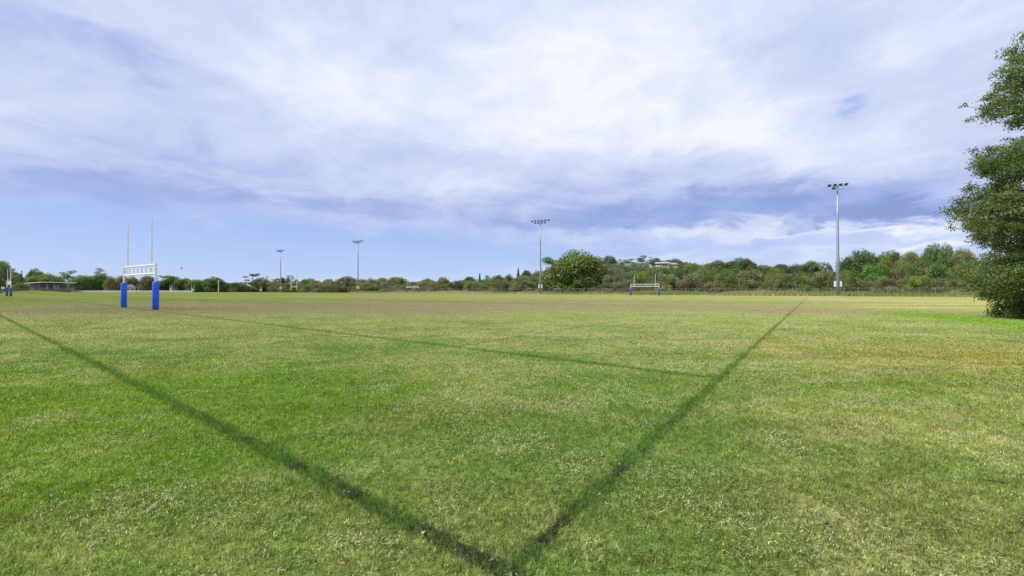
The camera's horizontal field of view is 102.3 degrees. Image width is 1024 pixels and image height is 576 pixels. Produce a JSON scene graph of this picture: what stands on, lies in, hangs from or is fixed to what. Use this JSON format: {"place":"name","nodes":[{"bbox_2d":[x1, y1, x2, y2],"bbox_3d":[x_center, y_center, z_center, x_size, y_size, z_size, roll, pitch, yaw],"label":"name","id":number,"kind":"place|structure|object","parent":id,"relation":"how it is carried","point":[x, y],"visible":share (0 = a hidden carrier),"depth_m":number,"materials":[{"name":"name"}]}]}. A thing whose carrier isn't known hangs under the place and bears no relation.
{"place":"outdoors","nodes":[
{"label":"outdoors","id":0,"kind":"place"},
{"bbox_2d":[127,284,134,290],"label":"house","id":1,"kind":"structure","parent":0,"point":[130,287],"depth_m":261.18,"materials":[{"name":"grey tile"}]},
{"bbox_2d":[0,275,1023,575],"bbox_3d":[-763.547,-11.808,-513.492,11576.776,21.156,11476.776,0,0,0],"label":"ground","id":2,"kind":"structure","parent":0,"point":[336,303],"depth_m":3.92,"materials":[{"name":"green plant"}]},
{"bbox_2d":[0,260,13,293],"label":"gum tree","id":3,"kind":"object","parent":2,"relation":"on","point":[3,270],"visible":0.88,"depth_m":164.87,"materials":[{"name":"green plant"}]},
{"bbox_2d":[6,268,11,295],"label":"goal","id":4,"kind":"object","parent":2,"relation":"on","point":[10,288],"visible":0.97,"depth_m":90.56,"materials":[{"name":"white paint"}]},
{"bbox_2d":[5,268,20,287],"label":"gum tree","id":5,"kind":"object","parent":2,"relation":"on","point":[13,282],"visible":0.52,"depth_m":185.75,"materials":[{"name":"green plant"}]},
{"bbox_2d":[13,272,24,283],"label":"dark tree","id":6,"kind":"object","parent":2,"relation":"on","point":[19,278],"visible":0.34,"depth_m":240.31,"materials":[{"name":"green plant"}]},
{"bbox_2d":[23,277,36,284],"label":"bushy tree","id":7,"kind":"object","parent":2,"relation":"on","point":[29,280],"visible":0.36,"depth_m":253.56,"materials":[{"name":"green plant"}]},
{"bbox_2d":[24,268,43,281],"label":"domed tree","id":8,"kind":"object","parent":2,"relation":"on","point":[31,273],"visible":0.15,"depth_m":273.67,"materials":[{"name":"green plant"}]},
{"bbox_2d":[8,282,79,292],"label":"pavilion","id":9,"kind":"structure","parent":2,"relation":"on","point":[51,286],"depth_m":222.09,"materials":[{"name":"concrete"}]},
{"bbox_2d":[30,273,66,281],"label":"bushy tree","id":10,"kind":"object","parent":2,"relation":"on","point":[45,278],"visible":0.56,"depth_m":259.78,"materials":[{"name":"green plant"}]},
{"bbox_2d":[54,270,76,288],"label":"airy tree","id":11,"kind":"object","parent":2,"relation":"on","point":[63,274],"visible":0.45,"depth_m":277.99,"materials":[{"name":"green plant"}]},
{"bbox_2d":[67,275,100,290],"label":"bushy tree","id":12,"kind":"object","parent":2,"relation":"on","point":[83,280],"visible":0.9,"depth_m":259.69,"materials":[{"name":"green plant"}]},
{"bbox_2d":[86,274,110,290],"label":"bushy tree","id":13,"kind":"object","parent":2,"relation":"on","point":[100,278],"visible":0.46,"depth_m":268.43,"materials":[{"name":"green plant"}]},
{"bbox_2d":[94,268,106,274],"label":"dark tree","id":14,"kind":"object","parent":2,"relation":"on","point":[99,272],"visible":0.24,"depth_m":285.01,"materials":[{"name":"green plant"}]},
{"bbox_2d":[103,275,120,290],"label":"bushy tree","id":15,"kind":"object","parent":2,"relation":"on","point":[115,286],"visible":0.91,"depth_m":260.65,"materials":[{"name":"green plant"}]},
{"bbox_2d":[115,276,128,289],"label":"brown tree","id":16,"kind":"object","parent":2,"relation":"on","point":[120,279],"visible":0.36,"depth_m":287.72,"materials":[{"name":"green plant"}]},
{"bbox_2d":[125,276,139,290],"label":"brown tree","id":17,"kind":"object","parent":2,"relation":"on","point":[133,280],"visible":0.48,"depth_m":283.22,"materials":[{"name":"green plant"}]},
{"bbox_2d":[78,291,191,292],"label":"white railing","id":18,"kind":"object","parent":2,"relation":"on","point":[133,291],"visible":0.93,"depth_m":226.36,"materials":[{"name":"metal"}]},
{"bbox_2d":[135,283,142,290],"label":"house","id":19,"kind":"structure","parent":2,"relation":"on","point":[138,287],"depth_m":284.03,"materials":[{"name":"concrete"}]},
{"bbox_2d":[121,218,158,309],"bbox_3d":[-27.521,-1.695,30.437,7.462,6.450,0.383,0,0,34],"label":"goal","id":20,"kind":"object","parent":2,"relation":"on","point":[155,295],"visible":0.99,"depth_m":29.83,"materials":[{"name":"white paint"}]},
{"bbox_2d":[139,275,157,290],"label":"brown tree","id":21,"kind":"object","parent":2,"relation":"on","point":[144,279],"visible":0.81,"depth_m":283.03,"materials":[{"name":"green plant"}]},
{"bbox_2d":[158,276,180,290],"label":"dark tree","id":22,"kind":"object","parent":2,"relation":"on","point":[168,280],"visible":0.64,"depth_m":286.64,"materials":[{"name":"green plant"}]},
{"bbox_2d":[169,285,178,290],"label":"house","id":23,"kind":"structure","parent":2,"relation":"on","point":[174,289],"depth_m":286.79,"materials":[{"name":"concrete"}]},
{"bbox_2d":[171,278,191,290],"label":"bushy tree","id":24,"kind":"object","parent":2,"relation":"on","point":[181,283],"visible":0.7,"depth_m":286.26,"materials":[{"name":"green plant"}]},
{"bbox_2d":[185,279,206,291],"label":"bushy tree","id":25,"kind":"object","parent":2,"relation":"on","point":[195,284],"visible":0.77,"depth_m":281.78,"materials":[{"name":"green plant"}]},
{"bbox_2d":[198,276,228,291],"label":"domed tree","id":26,"kind":"object","parent":2,"relation":"on","point":[207,285],"visible":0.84,"depth_m":285.71,"materials":[{"name":"green plant"}]},
{"bbox_2d":[243,273,259,285],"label":"leaning pine","id":27,"kind":"object","parent":2,"relation":"on","point":[252,275],"visible":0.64,"depth_m":298.70,"materials":[{"name":"green plant"}]},
{"bbox_2d":[251,277,270,291],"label":"brown tree","id":28,"kind":"object","parent":2,"relation":"on","point":[258,284],"visible":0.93,"depth_m":288.46,"materials":[{"name":"green plant"}]},
{"bbox_2d":[266,278,279,287],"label":"bushy tree","id":29,"kind":"object","parent":2,"relation":"on","point":[273,280],"visible":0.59,"depth_m":278.95,"materials":[{"name":"green plant"}]},
{"bbox_2d":[276,250,284,292],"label":"floodlight pole","id":30,"kind":"object","parent":2,"relation":"on","point":[280,251],"visible":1,"depth_m":228.81,"materials":[{"name":"metal"}]},
{"bbox_2d":[276,277,287,290],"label":"dark tree","id":31,"kind":"object","parent":2,"relation":"on","point":[283,281],"visible":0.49,"depth_m":284.42,"materials":[{"name":"green plant"}]},
{"bbox_2d":[286,275,297,282],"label":"dark tree","id":32,"kind":"object","parent":2,"relation":"on","point":[289,278],"visible":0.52,"depth_m":299.13,"materials":[{"name":"green plant"}]},
{"bbox_2d":[298,278,320,284],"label":"red tree","id":33,"kind":"object","parent":2,"relation":"on","point":[313,280],"visible":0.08,"depth_m":318.53,"materials":[{"name":"green plant"}]},
{"bbox_2d":[334,276,356,290],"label":"brown tree","id":34,"kind":"object","parent":2,"relation":"on","point":[343,281],"visible":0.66,"depth_m":237.61,"materials":[{"name":"green plant"}]},
{"bbox_2d":[353,240,362,292],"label":"floodlight pole","id":35,"kind":"object","parent":2,"relation":"on","point":[360,241],"visible":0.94,"depth_m":185.86,"materials":[{"name":"metal"}]},
{"bbox_2d":[355,279,368,290],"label":"brown tree","id":36,"kind":"object","parent":2,"relation":"on","point":[361,280],"visible":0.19,"depth_m":227.56,"materials":[{"name":"green plant"}]},
{"bbox_2d":[373,277,386,282],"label":"brown tree","id":37,"kind":"object","parent":2,"relation":"on","point":[380,279],"visible":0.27,"depth_m":229.92,"materials":[{"name":"green plant"}]},
{"bbox_2d":[384,276,408,285],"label":"dark tree","id":38,"kind":"object","parent":2,"relation":"on","point":[394,280],"visible":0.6,"depth_m":221.17,"materials":[{"name":"green plant"}]},
{"bbox_2d":[437,276,449,284],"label":"dark tree","id":39,"kind":"object","parent":2,"relation":"on","point":[441,280],"visible":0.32,"depth_m":207.88,"materials":[{"name":"green plant"}]},
{"bbox_2d":[447,280,463,290],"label":"olive tree","id":40,"kind":"object","parent":2,"relation":"on","point":[459,284],"visible":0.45,"depth_m":191.68,"materials":[{"name":"green plant"}]},
{"bbox_2d":[462,276,474,282],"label":"dark tree","id":41,"kind":"object","parent":2,"relation":"on","point":[469,278],"visible":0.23,"depth_m":243.38,"materials":[{"name":"green plant"}]},
{"bbox_2d":[463,281,482,291],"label":"khaki bush","id":42,"kind":"object","parent":2,"relation":"on","point":[472,285],"visible":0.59,"depth_m":176.19,"materials":[{"name":"green plant"}]},
{"bbox_2d":[491,274,503,280],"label":"dark tree","id":43,"kind":"object","parent":2,"relation":"on","point":[498,276],"visible":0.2,"depth_m":267.72,"materials":[{"name":"green plant"}]},
{"bbox_2d":[488,279,509,291],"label":"khaki bush","id":44,"kind":"object","parent":2,"relation":"on","point":[500,282],"visible":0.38,"depth_m":168.39,"materials":[{"name":"green plant"}]},
{"bbox_2d":[501,282,507,291],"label":"green bush","id":45,"kind":"object","parent":2,"relation":"on","point":[505,284],"visible":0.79,"depth_m":163.07,"materials":[{"name":"green plant"}]},
{"bbox_2d":[505,274,512,283],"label":"olive tree","id":46,"kind":"object","parent":2,"relation":"on","point":[509,277],"visible":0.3,"depth_m":250.63,"materials":[{"name":"green plant"}]},
{"bbox_2d":[7,255,1019,293],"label":"thicket","id":47,"kind":"object","parent":2,"relation":"on","point":[425,286],"visible":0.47,"depth_m":141.03,"materials":[{"name":"green plant"}]},
{"bbox_2d":[510,275,538,289],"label":"olive tree","id":48,"kind":"object","parent":2,"relation":"on","point":[528,278],"visible":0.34,"depth_m":199.57,"materials":[{"name":"green plant"}]},
{"bbox_2d":[514,280,535,291],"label":"brown bush","id":49,"kind":"object","parent":2,"relation":"on","point":[527,283],"visible":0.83,"depth_m":158.55,"materials":[{"name":"green plant"}]},
{"bbox_2d":[521,270,531,275],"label":"dark tree","id":50,"kind":"object","parent":2,"relation":"on","point":[527,273],"visible":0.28,"depth_m":279.88,"materials":[{"name":"green plant"}]},
{"bbox_2d":[531,219,549,294],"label":"floodlight pole","id":51,"kind":"object","parent":2,"relation":"on","point":[540,285],"visible":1,"depth_m":130.85,"materials":[{"name":"metal"}]},
{"bbox_2d":[536,267,564,291],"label":"green bush","id":52,"kind":"object","parent":2,"relation":"on","point":[544,283],"visible":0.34,"depth_m":150.37,"materials":[{"name":"green plant"}]},
{"bbox_2d":[537,257,564,275],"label":"white limbed tree","id":53,"kind":"object","parent":2,"relation":"on","point":[547,260],"visible":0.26,"depth_m":163.16,"materials":[{"name":"green plant"}]},
{"bbox_2d":[556,282,562,292],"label":"green bush","id":54,"kind":"object","parent":2,"relation":"on","point":[559,284],"visible":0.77,"depth_m":144.08,"materials":[{"name":"green plant"}]},
{"bbox_2d":[543,249,610,291],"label":"fig tree","id":55,"kind":"object","parent":2,"relation":"on","point":[571,267],"visible":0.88,"depth_m":147.59,"materials":[{"name":"green plant"}]},
{"bbox_2d":[604,255,615,264],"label":"gum tree","id":56,"kind":"object","parent":2,"relation":"on","point":[611,259],"visible":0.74,"depth_m":406.70,"materials":[{"name":"green plant"}]},
{"bbox_2d":[601,275,626,290],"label":"brown bush","id":57,"kind":"object","parent":2,"relation":"on","point":[614,278],"visible":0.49,"depth_m":136.12,"materials":[{"name":"green plant"}]},
{"bbox_2d":[620,258,637,266],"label":"gum tree","id":58,"kind":"object","parent":2,"relation":"on","point":[627,261],"visible":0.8,"depth_m":407.90,"materials":[{"name":"green plant"}]},
{"bbox_2d":[632,276,640,290],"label":"brown bush","id":59,"kind":"object","parent":2,"relation":"on","point":[637,279],"visible":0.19,"depth_m":132.74,"materials":[{"name":"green plant"}]},
{"bbox_2d":[630,274,659,295],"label":"goal","id":60,"kind":"object","parent":2,"relation":"on","point":[645,286],"visible":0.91,"depth_m":107.63,"materials":[{"name":"white paint"}]},
{"bbox_2d":[635,269,655,290],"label":"yellow bush","id":61,"kind":"object","parent":2,"relation":"on","point":[640,276],"visible":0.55,"depth_m":138.31,"materials":[{"name":"green plant"}]},
{"bbox_2d":[636,255,657,264],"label":"gum tree","id":62,"kind":"object","parent":2,"relation":"on","point":[641,259],"visible":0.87,"depth_m":411.88,"materials":[{"name":"green plant"}]},
{"bbox_2d":[650,257,661,267],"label":"gum tree","id":63,"kind":"object","parent":2,"relation":"on","point":[657,259],"visible":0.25,"depth_m":423.47,"materials":[{"name":"green plant"}]},
{"bbox_2d":[648,267,676,279],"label":"dark tree","id":64,"kind":"object","parent":2,"relation":"on","point":[666,269],"visible":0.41,"depth_m":194.63,"materials":[{"name":"green plant"}]},
{"bbox_2d":[655,262,669,267],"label":"hill house","id":65,"kind":"structure","parent":2,"relation":"on","point":[663,264],"depth_m":368.64,"materials":[{"name":"concrete"}]},
{"bbox_2d":[656,273,678,290],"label":"khaki bush","id":66,"kind":"object","parent":2,"relation":"on","point":[670,278],"visible":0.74,"depth_m":126.71,"materials":[{"name":"green plant"}]},
{"bbox_2d":[347,288,989,296],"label":"rough grass","id":67,"kind":"structure","parent":2,"relation":"on","point":[956,293],"depth_m":106.64,"materials":[{"name":"green plant"}]},
{"bbox_2d":[669,263,678,267],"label":"hill house","id":68,"kind":"structure","parent":2,"relation":"on","point":[673,265],"depth_m":371.56,"materials":[{"name":"beige tile"}]},
{"bbox_2d":[668,258,681,265],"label":"gum tree","id":69,"kind":"object","parent":2,"relation":"on","point":[677,262],"visible":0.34,"depth_m":423.74,"materials":[{"name":"green plant"}]},
{"bbox_2d":[391,287,977,294],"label":"wire fence","id":70,"kind":"object","parent":2,"relation":"on","point":[695,291],"visible":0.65,"depth_m":116.35,"materials":[{"name":"metal"}]},
{"bbox_2d":[683,264,702,274],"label":"dark tree","id":71,"kind":"object","parent":2,"relation":"on","point":[694,267],"visible":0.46,"depth_m":183.55,"materials":[{"name":"green plant"}]},
{"bbox_2d":[676,272,713,292],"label":"brown bush","id":72,"kind":"object","parent":2,"relation":"on","point":[690,282],"visible":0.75,"depth_m":121.29,"materials":[{"name":"green plant"}]},
{"bbox_2d":[703,260,732,275],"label":"dark tree","id":73,"kind":"object","parent":2,"relation":"on","point":[717,265],"visible":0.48,"depth_m":163.57,"materials":[{"name":"green plant"}]},
{"bbox_2d":[712,274,736,291],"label":"green bush","id":74,"kind":"object","parent":2,"relation":"on","point":[729,281],"visible":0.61,"depth_m":115.72,"materials":[{"name":"green plant"}]},
{"bbox_2d":[721,257,759,271],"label":"domed tree","id":75,"kind":"object","parent":2,"relation":"on","point":[743,264],"visible":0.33,"depth_m":159.34,"materials":[{"name":"green plant"}]},
{"bbox_2d":[733,270,768,290],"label":"khaki bush","id":76,"kind":"object","parent":2,"relation":"on","point":[741,277],"visible":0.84,"depth_m":113.45,"materials":[{"name":"green plant"}]},
{"bbox_2d":[756,265,772,278],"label":"dark tree","id":77,"kind":"object","parent":2,"relation":"on","point":[764,268],"visible":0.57,"depth_m":155.14,"materials":[{"name":"green plant"}]},
{"bbox_2d":[762,272,793,290],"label":"green bush","id":78,"kind":"object","parent":2,"relation":"on","point":[768,279],"visible":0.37,"depth_m":109.80,"materials":[{"name":"green plant"}]},
{"bbox_2d":[772,264,790,275],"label":"dark tree","id":79,"kind":"object","parent":2,"relation":"on","point":[782,267],"visible":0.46,"depth_m":150.51,"materials":[{"name":"green plant"}]},
{"bbox_2d":[786,264,802,274],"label":"dark tree","id":80,"kind":"object","parent":2,"relation":"on","point":[793,268],"visible":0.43,"depth_m":147.06,"materials":[{"name":"green plant"}]},
{"bbox_2d":[788,273,812,290],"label":"brown bush","id":81,"kind":"object","parent":2,"relation":"on","point":[796,281],"visible":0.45,"depth_m":105.44,"materials":[{"name":"green plant"}]},
{"bbox_2d":[798,260,822,278],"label":"dark tree","id":82,"kind":"object","parent":2,"relation":"on","point":[811,268],"visible":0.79,"depth_m":142.33,"materials":[{"name":"green plant"}]},
{"bbox_2d":[810,271,835,291],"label":"khaki bush","id":83,"kind":"object","parent":2,"relation":"on","point":[820,277],"visible":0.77,"depth_m":102.96,"materials":[{"name":"green plant"}]},
{"bbox_2d":[821,262,832,271],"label":"dark tree","id":84,"kind":"object","parent":2,"relation":"on","point":[829,267],"visible":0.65,"depth_m":141.59,"materials":[{"name":"green plant"}]},
{"bbox_2d":[827,183,847,296],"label":"floodlight pole","id":85,"kind":"object","parent":2,"relation":"on","point":[837,283],"visible":1,"depth_m":84.87,"materials":[{"name":"metal"}]},
{"bbox_2d":[833,274,866,292],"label":"green bush","id":86,"kind":"object","parent":2,"relation":"on","point":[850,279],"visible":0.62,"depth_m":98.71,"materials":[{"name":"green plant"}]},
{"bbox_2d":[835,248,880,280],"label":"domed tree","id":87,"kind":"object","parent":2,"relation":"on","point":[859,260],"visible":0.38,"depth_m":119.69,"materials":[{"name":"green plant"}]},
{"bbox_2d":[861,264,893,281],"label":"lush bush","id":88,"kind":"object","parent":2,"relation":"on","point":[868,272],"visible":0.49,"depth_m":101.88,"materials":[{"name":"green plant"}]},
{"bbox_2d":[871,276,899,293],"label":"brown bush","id":89,"kind":"object","parent":2,"relation":"on","point":[884,281],"visible":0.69,"depth_m":94.89,"materials":[{"name":"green plant"}]},
{"bbox_2d":[875,249,903,268],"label":"dark tree","id":90,"kind":"object","parent":2,"relation":"on","point":[895,255],"visible":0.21,"depth_m":118.62,"materials":[{"name":"green plant"}]},
{"bbox_2d":[888,265,907,284],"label":"brown bush","id":91,"kind":"object","parent":2,"relation":"on","point":[898,273],"visible":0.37,"depth_m":99.83,"materials":[{"name":"green plant"}]},
{"bbox_2d":[901,251,922,265],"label":"brown tree","id":92,"kind":"object","parent":2,"relation":"on","point":[913,256],"visible":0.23,"depth_m":116.20,"materials":[{"name":"green plant"}]},
{"bbox_2d":[900,275,932,292],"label":"lush bush","id":93,"kind":"object","parent":2,"relation":"on","point":[913,281],"visible":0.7,"depth_m":91.67,"materials":[{"name":"green plant"}]},
{"bbox_2d":[907,261,946,284],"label":"lush bush","id":94,"kind":"object","parent":2,"relation":"on","point":[934,269],"visible":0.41,"depth_m":98.09,"materials":[{"name":"green plant"}]},
{"bbox_2d":[918,242,951,269],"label":"domed tree","id":95,"kind":"object","parent":2,"relation":"on","point":[941,256],"visible":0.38,"depth_m":110.21,"materials":[{"name":"green plant"}]},
{"bbox_2d":[926,278,947,292],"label":"brown bush","id":96,"kind":"object","parent":2,"relation":"on","point":[934,284],"visible":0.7,"depth_m":89.42,"materials":[{"name":"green plant"}]},
{"bbox_2d":[938,242,952,259],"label":"gum tree","id":97,"kind":"object","parent":2,"relation":"on","point":[947,247],"visible":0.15,"depth_m":116.66,"materials":[{"name":"green plant"}]},
{"bbox_2d":[942,266,975,291],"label":"lush bush","id":98,"kind":"object","parent":2,"relation":"on","point":[956,278],"visible":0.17,"depth_m":93.36,"materials":[{"name":"green plant"}]},
{"bbox_2d":[951,247,976,264],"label":"dark tree","id":99,"kind":"object","parent":2,"relation":"on","point":[963,256],"visible":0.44,"depth_m":111.44,"materials":[{"name":"green plant"}]},
{"bbox_2d":[935,30,1023,317],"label":"spreading tree","id":100,"kind":"object","parent":2,"relation":"on","point":[1006,201],"visible":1,"depth_m":19.63,"materials":[{"name":"green plant"}]},
{"bbox_2d":[0,0,1023,285],"label":"sky","id":101,"kind":"structure","parent":0,"point":[432,135],"materials":[{"name":"blue"}]}
]}

